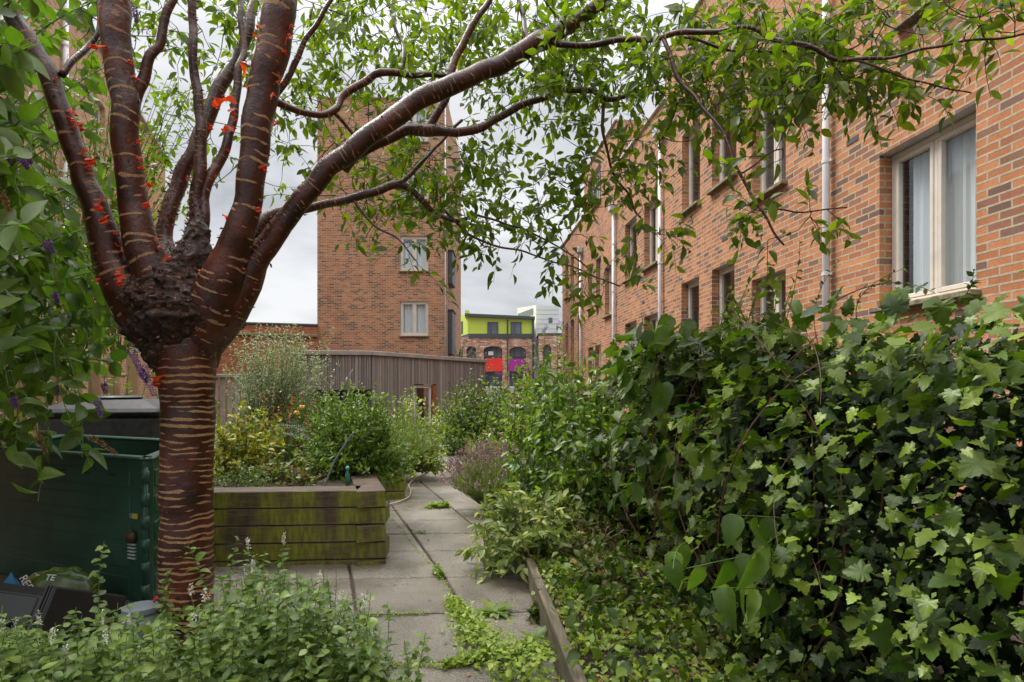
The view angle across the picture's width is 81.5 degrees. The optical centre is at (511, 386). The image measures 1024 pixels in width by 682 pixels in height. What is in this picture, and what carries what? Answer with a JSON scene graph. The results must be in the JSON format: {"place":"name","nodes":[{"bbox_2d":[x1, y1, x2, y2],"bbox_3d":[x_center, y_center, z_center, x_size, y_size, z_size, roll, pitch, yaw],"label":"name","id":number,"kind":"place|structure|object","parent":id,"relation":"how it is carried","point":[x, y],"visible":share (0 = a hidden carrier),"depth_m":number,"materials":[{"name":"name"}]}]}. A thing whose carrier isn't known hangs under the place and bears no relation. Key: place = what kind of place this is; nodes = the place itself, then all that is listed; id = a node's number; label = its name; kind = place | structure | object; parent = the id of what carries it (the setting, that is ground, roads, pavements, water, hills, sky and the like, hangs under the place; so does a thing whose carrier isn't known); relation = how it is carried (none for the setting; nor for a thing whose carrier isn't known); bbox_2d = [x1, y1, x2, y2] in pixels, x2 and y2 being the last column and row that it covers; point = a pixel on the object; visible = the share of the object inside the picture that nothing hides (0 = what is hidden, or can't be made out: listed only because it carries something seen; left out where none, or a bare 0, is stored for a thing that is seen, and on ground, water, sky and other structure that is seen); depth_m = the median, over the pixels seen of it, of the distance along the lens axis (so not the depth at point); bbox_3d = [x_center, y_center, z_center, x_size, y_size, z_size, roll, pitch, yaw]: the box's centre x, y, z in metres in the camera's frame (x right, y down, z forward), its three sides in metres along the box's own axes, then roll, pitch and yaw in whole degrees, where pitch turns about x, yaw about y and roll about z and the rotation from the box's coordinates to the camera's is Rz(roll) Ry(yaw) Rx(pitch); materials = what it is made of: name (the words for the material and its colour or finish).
{"place":"outdoors","nodes":[
{"label":"outdoors","id":0,"kind":"place"},
{"bbox_2d":[0,445,558,681],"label":"path","id":1,"kind":"structure","parent":0,"point":[408,562],"depth_m":3.80,"materials":[{"name":"concrete"}]},
{"bbox_2d":[19,566,101,591],"bbox_3d":[-2.470,1.106,3.242,0.427,0.247,0.235,0,0,0],"label":"plastic bag","id":2,"kind":"object","parent":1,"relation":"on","point":[74,577],"visible":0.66,"depth_m":3.20,"materials":[{"name":"green plastic"}]},
{"bbox_2d":[0,582,126,648],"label":"storage crate","id":3,"kind":"object","parent":1,"relation":"on","point":[53,605],"visible":0.49,"depth_m":2.81,"materials":[{"name":"black plastic"}]},
{"bbox_2d":[4,572,20,584],"bbox_3d":[-2.628,1.017,3.140,0.100,0.085,0.080,0,0,0],"label":"plastic sheet","id":4,"kind":"object","parent":3,"relation":"in","point":[11,578],"visible":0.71,"depth_m":3.11,"materials":[{"name":"blue plastic"}]},
{"bbox_2d":[0,0,155,499],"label":"buddleia","id":5,"kind":"object","parent":1,"relation":"on","point":[35,350],"visible":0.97,"depth_m":3.04,"materials":[{"name":"green plant"}]},
{"bbox_2d":[0,434,159,601],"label":"compost bin","id":6,"kind":"object","parent":1,"relation":"on","point":[73,516],"visible":0.66,"depth_m":3.63,"materials":[{"name":"green plastic"}]},
{"bbox_2d":[38,395,159,437],"bbox_3d":[-3.700,0.667,5.620,1.021,1.165,0.890,0,0,-10],"label":"compost bin","id":7,"kind":"object","parent":1,"relation":"on","point":[134,416],"visible":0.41,"depth_m":5.25,"materials":[{"name":"black plastic"}]},
{"bbox_2d":[0,599,209,681],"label":"mint","id":8,"kind":"object","parent":1,"relation":"on","point":[116,658],"visible":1,"depth_m":1.85,"materials":[{"name":"green plant"}]},
{"bbox_2d":[0,237,219,441],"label":"background shrub","id":9,"kind":"object","parent":1,"relation":"on","point":[75,389],"visible":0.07,"depth_m":6.33,"materials":[{"name":"green plant"}]},
{"bbox_2d":[121,600,158,651],"bbox_3d":[-1.720,1.114,2.750,0.150,0.195,0.150,0,0,0],"label":"plant pot","id":10,"kind":"object","parent":1,"relation":"on","point":[146,609],"visible":0.46,"depth_m":2.72,"materials":[{"name":"grey plastic"}]},
{"bbox_2d":[88,532,289,665],"bbox_3d":[-1.285,0.924,2.427,0.867,0.654,0.246,0,0,0],"label":"mint","id":11,"kind":"object","parent":1,"relation":"on","point":[198,556],"visible":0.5,"depth_m":2.42,"materials":[{"name":"green plant"}]},
{"bbox_2d":[213,458,389,567],"bbox_3d":[-1.874,1.034,5.152,1.345,0.608,2.436,0,0,-19],"label":"raised bed","id":12,"kind":"object","parent":1,"relation":"on","point":[337,520],"visible":0.66,"depth_m":4.17,"materials":[{"name":"wood"}]},
{"bbox_2d":[214,459,276,486],"bbox_3d":[-2.072,0.683,4.489,0.642,0.264,0.305,0,0,-8],"label":"thyme","id":13,"kind":"object","parent":12,"relation":"on","point":[243,482],"visible":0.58,"depth_m":4.47,"materials":[{"name":"green plant"}]},
{"bbox_2d":[214,400,292,480],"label":"variegated shrub","id":14,"kind":"object","parent":12,"relation":"on","point":[252,448],"visible":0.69,"depth_m":4.92,"materials":[{"name":"yellow plant"}]},
{"bbox_2d":[222,323,352,458],"bbox_3d":[-2.360,0.075,6.242,1.501,1.554,0.741,0,0,0],"label":"wormwood","id":15,"kind":"object","parent":12,"relation":"on","point":[281,383],"visible":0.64,"depth_m":6.11,"materials":[{"name":"green plant"}]},
{"bbox_2d":[248,447,334,486],"bbox_3d":[-1.783,0.660,4.730,0.724,0.348,0.480,0,0,0],"label":"cranesbill","id":16,"kind":"object","parent":12,"relation":"on","point":[302,475],"visible":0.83,"depth_m":4.69,"materials":[{"name":"green plant"}]},
{"bbox_2d":[246,383,342,466],"bbox_3d":[-1.927,0.384,5.676,1.039,0.834,0.471,0,0,0],"label":"crocosmia","id":17,"kind":"object","parent":12,"relation":"on","point":[302,419],"visible":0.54,"depth_m":5.60,"materials":[{"name":"green plant"}]},
{"bbox_2d":[286,405,303,471],"bbox_3d":[-1.860,0.452,5.045,0.117,0.597,0.242,0,0,-40],"label":"rudbeckia","id":18,"kind":"object","parent":12,"relation":"on","point":[296,412],"visible":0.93,"depth_m":5.03,"materials":[{"name":"green plant"}]},
{"bbox_2d":[324,432,354,485],"bbox_3d":[-1.318,0.557,4.531,0.230,0.423,0.017,0,0,-16],"label":"support hoop","id":19,"kind":"object","parent":12,"relation":"on","point":[340,451],"visible":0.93,"depth_m":4.52,"materials":[{"name":"grey plastic"}]},
{"bbox_2d":[345,466,349,485],"bbox_3d":[-1.231,0.732,4.450,0.033,0.272,0.033,0,0,0],"label":"bottle","id":20,"kind":"object","parent":12,"relation":"on","point":[347,478],"visible":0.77,"depth_m":4.44,"materials":[{"name":"teal glass"}]},
{"bbox_2d":[291,380,420,485],"bbox_3d":[-1.353,0.389,5.209,1.096,0.904,1.011,0,0,0],"label":"round shrub","id":21,"kind":"object","parent":12,"relation":"on","point":[369,447],"visible":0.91,"depth_m":5.04,"materials":[{"name":"green plant"}]},
{"bbox_2d":[279,421,310,439],"bbox_3d":[-1.908,0.379,5.180,0.399,0.152,0.321,0,0,0],"label":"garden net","id":22,"kind":"object","parent":21,"relation":"on","point":[285,424],"visible":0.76,"depth_m":5.18,"materials":[{"name":"grey plastic"}]},
{"bbox_2d":[218,449,406,500],"bbox_3d":[-2.848,1.165,7.627,3.164,0.486,2.377,0,0,-4],"label":"raised bed","id":23,"kind":"object","parent":1,"relation":"on","point":[396,491],"visible":0.12,"depth_m":6.59,"materials":[{"name":"wood"}]},
{"bbox_2d":[373,408,437,465],"bbox_3d":[-1.326,0.581,6.948,1.001,0.701,0.956,0,0,0],"label":"rosemary","id":24,"kind":"object","parent":23,"relation":"on","point":[417,444],"visible":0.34,"depth_m":6.89,"materials":[{"name":"green plant"}]},
{"bbox_2d":[381,386,451,477],"bbox_3d":[-1.365,0.597,8.006,1.122,1.220,1.069,0,0,17],"label":"fennel","id":25,"kind":"object","parent":23,"relation":"on","point":[429,461],"visible":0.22,"depth_m":7.91,"materials":[{"name":"green plant"}]},
{"bbox_2d":[359,610,428,615],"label":"moss","id":26,"kind":"object","parent":1,"relation":"on","point":[411,612],"visible":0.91,"depth_m":3.25,"materials":[{"name":"green plant"}]},
{"bbox_2d":[255,468,534,681],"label":"joint grit","id":27,"kind":"object","parent":1,"relation":"on","point":[353,589],"depth_m":4.01,"materials":[{"name":"soil"}]},
{"bbox_2d":[168,559,432,681],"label":"mint","id":28,"kind":"object","parent":27,"relation":"on","point":[313,645],"visible":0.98,"depth_m":1.98,"materials":[{"name":"green plant"}]},
{"bbox_2d":[390,515,450,593],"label":"moss","id":29,"kind":"object","parent":1,"relation":"on","point":[414,544],"visible":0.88,"depth_m":4.54,"materials":[{"name":"green plant"}]},
{"bbox_2d":[388,660,464,668],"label":"moss","id":30,"kind":"object","parent":1,"relation":"on","point":[401,664],"visible":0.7,"depth_m":2.65,"materials":[{"name":"green plant"}]},
{"bbox_2d":[424,501,452,508],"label":"weed tuft","id":31,"kind":"object","parent":1,"relation":"on","point":[442,504],"visible":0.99,"depth_m":6.12,"materials":[{"name":"green plant"}]},
{"bbox_2d":[431,563,446,577],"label":"creeping weeds","id":32,"kind":"object","parent":1,"relation":"on","point":[436,570],"visible":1,"depth_m":3.91,"materials":[{"name":"green plant"}]},
{"bbox_2d":[457,620,493,642],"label":"dandelion","id":33,"kind":"object","parent":1,"relation":"on","point":[464,637],"visible":0.37,"depth_m":2.98,"materials":[{"name":"green plant"}]},
{"bbox_2d":[475,599,514,618],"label":"dandelion","id":34,"kind":"object","parent":1,"relation":"on","point":[497,609],"visible":0.94,"depth_m":3.28,"materials":[{"name":"green plant"}]},
{"bbox_2d":[439,593,560,681],"bbox_3d":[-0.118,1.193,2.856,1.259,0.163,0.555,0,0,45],"label":"creeping weeds","id":35,"kind":"object","parent":1,"relation":"on","point":[460,611],"visible":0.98,"depth_m":2.71,"materials":[{"name":"green plant"}]},
{"bbox_2d":[2,0,1023,652],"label":"cherry tree","id":36,"kind":"object","parent":1,"relation":"on","point":[182,310],"visible":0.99,"depth_m":2.86,"materials":[{"name":"green plant"}]},
{"bbox_2d":[514,625,546,651],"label":"dandelion","id":37,"kind":"object","parent":1,"relation":"on","point":[538,632],"visible":0.54,"depth_m":2.88,"materials":[{"name":"green plant"}]},
{"bbox_2d":[526,600,539,623],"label":"weed tuft","id":38,"kind":"object","parent":1,"relation":"on","point":[533,611],"visible":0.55,"depth_m":3.17,"materials":[{"name":"green plant"}]},
{"bbox_2d":[80,0,696,335],"label":"sky","id":39,"kind":"structure","parent":0,"point":[288,294],"materials":[{"name":"white"}]},
{"bbox_2d":[486,387,516,410],"bbox_3d":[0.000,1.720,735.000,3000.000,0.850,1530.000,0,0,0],"label":"ground","id":40,"kind":"structure","parent":0,"point":[510,389],"depth_m":319.56,"materials":[{"name":"concrete"}]},
{"bbox_2d":[0,352,153,444],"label":"timber fence","id":41,"kind":"object","parent":40,"relation":"on","point":[133,377],"visible":0.06,"depth_m":7.91,"materials":[{"name":"brown wood"}]},
{"bbox_2d":[0,0,164,433],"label":"brick house","id":42,"kind":"structure","parent":40,"relation":"on","point":[65,49],"depth_m":14.27,"materials":[{"name":"red brick"}]},
{"bbox_2d":[93,102,109,168],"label":"window","id":43,"kind":"structure","parent":42,"relation":"in","point":[96,106],"depth_m":15.35,"materials":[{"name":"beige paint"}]},
{"bbox_2d":[6,46,211,352],"bbox_3d":[-7.241,-3.259,9.506,5.413,5.485,2.090,0,0,0],"label":"young tree","id":44,"kind":"object","parent":40,"relation":"on","point":[112,203],"visible":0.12,"depth_m":9.18,"materials":[{"name":"green plant"}]},
{"bbox_2d":[214,374,296,448],"bbox_3d":[-4.500,0.670,9.980,1.850,1.760,0.070,0,0,0],"label":"picket fence","id":45,"kind":"object","parent":40,"relation":"on","point":[222,377],"visible":0.09,"depth_m":9.99,"materials":[{"name":"wood"}]},
{"bbox_2d":[216,322,317,433],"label":"old brick wall","id":46,"kind":"structure","parent":40,"relation":"on","point":[308,330],"depth_m":24.73,"materials":[{"name":"brick"}]},
{"bbox_2d":[316,95,460,428],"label":"brick tower block","id":47,"kind":"structure","parent":40,"relation":"on","point":[385,306],"depth_m":25.60,"materials":[{"name":"orange brick"}]},
{"bbox_2d":[399,301,428,336],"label":"window","id":48,"kind":"structure","parent":47,"relation":"in","point":[413,314],"depth_m":25.70,"materials":[{"name":"beige paint"}]},
{"bbox_2d":[399,237,428,271],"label":"window","id":49,"kind":"structure","parent":47,"relation":"in","point":[420,259],"depth_m":25.70,"materials":[{"name":"white glass"}]},
{"bbox_2d":[405,108,428,142],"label":"window","id":50,"kind":"structure","parent":47,"relation":"in","point":[417,117],"depth_m":25.78,"materials":[{"name":"beige paint"}]},
{"bbox_2d":[290,350,486,443],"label":"timber building","id":51,"kind":"structure","parent":40,"relation":"on","point":[393,373],"depth_m":18.96,"materials":[{"name":"grey wood"}]},
{"bbox_2d":[414,384,430,435],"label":"window","id":52,"kind":"structure","parent":51,"relation":"in","point":[419,389],"depth_m":20.59,"materials":[{"name":"white plastic"}]},
{"bbox_2d":[424,391,460,444],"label":"evergreen shrub","id":53,"kind":"object","parent":40,"relation":"on","point":[443,425],"visible":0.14,"depth_m":14.13,"materials":[{"name":"green plant"}]},
{"bbox_2d":[434,368,515,455],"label":"evergreen shrub","id":54,"kind":"object","parent":40,"relation":"on","point":[469,421],"visible":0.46,"depth_m":10.74,"materials":[{"name":"green plant"}]},
{"bbox_2d":[455,342,502,384],"bbox_3d":[-2.599,0.010,29.030,4.498,4.304,2.705,0,0,0],"label":"olive tree","id":55,"kind":"object","parent":40,"relation":"on","point":[460,353],"visible":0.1,"depth_m":28.89,"materials":[{"name":"green plant"}]},
{"bbox_2d":[461,310,534,390],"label":"lime clad building","id":56,"kind":"structure","parent":40,"relation":"on","point":[494,336],"depth_m":75.00,"materials":[{"name":"paint"}]},
{"bbox_2d":[487,322,497,333],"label":"window","id":57,"kind":"structure","parent":56,"relation":"in","point":[492,327],"depth_m":74.93,"materials":[{"name":"grey glass"}]},
{"bbox_2d":[484,346,501,386],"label":"arched window","id":58,"kind":"structure","parent":56,"relation":"in","point":[497,351],"depth_m":75.65,"materials":[{"name":"grey glass"}]},
{"bbox_2d":[511,322,520,333],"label":"window","id":59,"kind":"structure","parent":56,"relation":"in","point":[515,326],"depth_m":74.93,"materials":[{"name":"grey glass"}]},
{"bbox_2d":[509,347,525,386],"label":"arched window","id":60,"kind":"structure","parent":56,"relation":"in","point":[516,352],"depth_m":75.65,"materials":[{"name":"grey glass"}]},
{"bbox_2d":[493,363,550,416],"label":"evergreen shrub","id":61,"kind":"object","parent":40,"relation":"on","point":[524,372],"visible":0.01,"depth_m":12.48,"materials":[{"name":"green plant"}]},
{"bbox_2d":[517,305,558,401],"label":"white clad building","id":62,"kind":"structure","parent":40,"relation":"on","point":[548,316],"depth_m":80.00,"materials":[{"name":"grey metal"}]},
{"bbox_2d":[536,333,561,391],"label":"brick block","id":63,"kind":"structure","parent":40,"relation":"on","point":[550,337],"depth_m":72.00,"materials":[{"name":"brown brick"}]},
{"bbox_2d":[517,529,587,681],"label":"timber edging","id":64,"kind":"object","parent":40,"relation":"on","point":[555,632],"visible":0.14,"depth_m":2.78,"materials":[{"name":"wood"}]},
{"bbox_2d":[561,218,583,407],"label":"terraced house","id":65,"kind":"structure","parent":40,"relation":"on","point":[573,338],"depth_m":23.34,"materials":[{"name":"orange brick"}]},
{"bbox_2d":[584,118,655,401],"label":"terraced house","id":66,"kind":"structure","parent":40,"relation":"on","point":[600,330],"depth_m":18.49,"materials":[{"name":"orange brick"}]},
{"bbox_2d":[602,268,611,318],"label":"window","id":67,"kind":"structure","parent":66,"relation":"in","point":[608,315],"depth_m":18.10,"materials":[{"name":"beige paint"}]},
{"bbox_2d":[617,98,731,412],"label":"terraced house","id":68,"kind":"structure","parent":40,"relation":"on","point":[635,303],"depth_m":14.39,"materials":[{"name":"orange brick"}]},
{"bbox_2d":[621,209,655,283],"bbox_3d":[3.443,-3.575,15.537,0.988,2.326,1.813,0,0,0],"label":"window","id":69,"kind":"structure","parent":68,"relation":"in","point":[634,223],"depth_m":15.89,"materials":[{"name":"beige paint"}]},
{"bbox_2d":[641,202,657,272],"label":"window","id":70,"kind":"structure","parent":68,"relation":"in","point":[652,264],"depth_m":14.13,"materials":[{"name":"beige paint"}]},
{"bbox_2d":[665,0,912,354],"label":"terraced house","id":71,"kind":"structure","parent":40,"relation":"on","point":[703,263],"depth_m":9.15,"materials":[{"name":"orange brick"}]},
{"bbox_2d":[680,106,735,215],"bbox_3d":[3.805,-4.230,11.541,0.976,2.356,1.681,0,0,0],"label":"window","id":72,"kind":"structure","parent":71,"relation":"in","point":[692,205],"depth_m":11.70,"materials":[{"name":"beige paint"}]},
{"bbox_2d":[688,271,733,343],"bbox_3d":[3.801,-1.280,11.579,0.975,2.356,1.671,0,0,0],"label":"window","id":73,"kind":"structure","parent":71,"relation":"in","point":[728,278],"depth_m":11.65,"materials":[{"name":"beige paint"}]},
{"bbox_2d":[706,87,785,194],"bbox_3d":[3.933,-4.230,10.122,0.980,2.356,1.725,0,0,0],"label":"window","id":74,"kind":"structure","parent":71,"relation":"in","point":[770,140],"depth_m":10.04,"materials":[{"name":"beige paint"}]},
{"bbox_2d":[719,264,785,343],"bbox_3d":[3.930,-1.280,10.155,0.974,2.356,1.659,0,0,0],"label":"window","id":75,"kind":"structure","parent":71,"relation":"in","point":[730,268],"depth_m":10.14,"materials":[{"name":"beige paint"}]},
{"bbox_2d":[746,85,787,206],"bbox_3d":[4.063,-3.610,8.686,0.982,2.376,1.740,0,0,0],"label":"window","id":76,"kind":"structure","parent":71,"relation":"in","point":[778,183],"depth_m":8.66,"materials":[{"name":"beige paint"}]},
{"bbox_2d":[760,272,785,351],"bbox_3d":[4.063,-0.835,8.686,0.982,2.366,1.740,0,0,0],"label":"window","id":77,"kind":"structure","parent":71,"relation":"in","point":[778,306],"depth_m":8.84,"materials":[{"name":"beige paint"}]},
{"bbox_2d":[838,0,1023,514],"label":"terraced house","id":78,"kind":"structure","parent":40,"relation":"on","point":[968,192],"depth_m":5.68,"materials":[{"name":"orange brick"}]},
{"bbox_2d":[890,0,939,33],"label":"window","id":79,"kind":"structure","parent":78,"relation":"in","point":[906,21],"depth_m":5.87,"materials":[{"name":"beige paint"}]},
{"bbox_2d":[869,112,980,312],"bbox_3d":[4.068,-1.621,5.749,0.380,1.673,1.281,0,0,-5],"label":"window","id":80,"kind":"structure","parent":78,"relation":"in","point":[944,166],"depth_m":5.75,"materials":[{"name":"beige paint"}]},
{"bbox_2d":[532,470,1023,681],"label":"bed soil","id":81,"kind":"structure","parent":0,"point":[590,658],"depth_m":2.59,"materials":[{"name":"brown soil"}]},
{"bbox_2d":[461,431,485,460],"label":"perennial clump","id":82,"kind":"object","parent":81,"relation":"on","point":[469,447],"visible":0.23,"depth_m":9.80,"materials":[{"name":"green plant"}]},
{"bbox_2d":[469,429,500,467],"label":"perennial clump","id":83,"kind":"object","parent":81,"relation":"on","point":[484,433],"visible":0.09,"depth_m":8.20,"materials":[{"name":"green plant"}]},
{"bbox_2d":[438,438,536,504],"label":"lavender","id":84,"kind":"object","parent":81,"relation":"on","point":[486,474],"visible":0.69,"depth_m":5.73,"materials":[{"name":"green plant"}]},
{"bbox_2d":[472,369,539,452],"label":"mixed shrub","id":85,"kind":"object","parent":81,"relation":"on","point":[501,416],"visible":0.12,"depth_m":8.69,"materials":[{"name":"green plant"}]},
{"bbox_2d":[488,356,557,475],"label":"broadleaf shrub","id":86,"kind":"object","parent":81,"relation":"on","point":[518,437],"visible":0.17,"depth_m":6.70,"materials":[{"name":"green plant"}]},
{"bbox_2d":[454,478,611,583],"bbox_3d":[0.168,0.994,4.139,1.128,0.729,1.092,0,0,0],"label":"sage bush","id":87,"kind":"object","parent":81,"relation":"on","point":[507,543],"visible":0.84,"depth_m":3.92,"materials":[{"name":"green plant"}]},
{"bbox_2d":[495,320,580,399],"bbox_3d":[0.163,-0.317,7.517,1.477,1.110,0.790,0,0,-40],"label":"buddleia","id":88,"kind":"object","parent":81,"relation":"on","point":[536,350],"visible":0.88,"depth_m":7.79,"materials":[{"name":"green plant"}]},
{"bbox_2d":[500,346,618,507],"bbox_3d":[0.459,0.519,5.173,1.172,1.744,1.603,0,0,0],"label":"broadleaf shrub","id":89,"kind":"object","parent":81,"relation":"on","point":[535,460],"visible":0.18,"depth_m":5.05,"materials":[{"name":"green plant"}]},
{"bbox_2d":[527,351,597,477],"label":"broadleaf shrub","id":90,"kind":"object","parent":81,"relation":"on","point":[570,364],"visible":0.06,"depth_m":6.35,"materials":[{"name":"green plant"}]},
{"bbox_2d":[520,398,640,551],"bbox_3d":[0.514,0.694,4.459,0.933,1.272,0.943,0,0,0],"label":"broadleaf shrub","id":91,"kind":"object","parent":81,"relation":"on","point":[593,490],"visible":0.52,"depth_m":4.30,"materials":[{"name":"green plant"}]},
{"bbox_2d":[546,499,637,565],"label":"dry perennial","id":92,"kind":"object","parent":81,"relation":"on","point":[612,546],"visible":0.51,"depth_m":3.89,"materials":[{"name":"green plant"}]},
{"bbox_2d":[559,343,642,532],"bbox_3d":[0.801,0.485,5.077,0.912,1.753,1.241,0,0,13],"label":"broadleaf shrub","id":93,"kind":"object","parent":81,"relation":"on","point":[590,405],"visible":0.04,"depth_m":4.95,"materials":[{"name":"green plant"}]},
{"bbox_2d":[566,540,652,625],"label":"dry perennial","id":94,"kind":"object","parent":81,"relation":"on","point":[616,572],"visible":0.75,"depth_m":3.15,"materials":[{"name":"green plant"}]},
{"bbox_2d":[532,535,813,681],"bbox_3d":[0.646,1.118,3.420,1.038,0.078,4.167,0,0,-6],"label":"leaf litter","id":95,"kind":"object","parent":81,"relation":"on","point":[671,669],"visible":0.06,"depth_m":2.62,"materials":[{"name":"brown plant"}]},
{"bbox_2d":[530,528,822,681],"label":"ground cover","id":96,"kind":"object","parent":81,"relation":"on","point":[605,640],"visible":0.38,"depth_m":2.61,"materials":[{"name":"green plant"}]},
{"bbox_2d":[538,377,1023,660],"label":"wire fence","id":97,"kind":"object","parent":81,"relation":"on","point":[816,559],"visible":0.08,"depth_m":2.67,"materials":[{"name":"grey metal"}]},
{"bbox_2d":[583,270,1023,681],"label":"climbing vine","id":98,"kind":"object","parent":81,"relation":"on","point":[790,402],"visible":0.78,"depth_m":1.92,"materials":[{"name":"green plant"}]},
{"bbox_2d":[607,404,688,516],"bbox_3d":[0.722,0.404,3.244,0.399,0.616,0.717,0,0,0],"label":"climbing plant","id":99,"kind":"object","parent":98,"relation":"attached to","point":[636,492],"visible":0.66,"depth_m":3.27,"materials":[{"name":"green plant"}]},
{"bbox_2d":[600,298,802,442],"bbox_3d":[1.045,-0.050,3.346,0.811,0.839,0.983,0,0,-28],"label":"climbing plant","id":100,"kind":"object","parent":98,"relation":"attached to","point":[660,389],"visible":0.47,"depth_m":3.31,"materials":[{"name":"green plant"}]},
{"bbox_2d":[663,513,834,632],"bbox_3d":[0.789,0.598,2.131,0.501,0.412,0.894,0,0,39],"label":"climbing plant","id":101,"kind":"object","parent":98,"relation":"attached to","point":[747,569],"visible":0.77,"depth_m":1.88,"materials":[{"name":"green plant"}]},
{"bbox_2d":[711,270,796,372],"bbox_3d":[1.177,-0.316,2.844,0.442,0.498,0.376,0,0,0],"label":"climber tangle","id":102,"kind":"object","parent":98,"relation":"on","point":[727,322],"visible":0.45,"depth_m":2.83,"materials":[{"name":"green plant"}]},
{"bbox_2d":[782,240,980,343],"bbox_3d":[1.348,-0.387,2.274,0.176,0.510,0.882,0,0,-20],"label":"vine tendril","id":103,"kind":"object","parent":98,"relation":"attached to","point":[963,300],"visible":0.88,"depth_m":2.21,"materials":[{"name":"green plant"}]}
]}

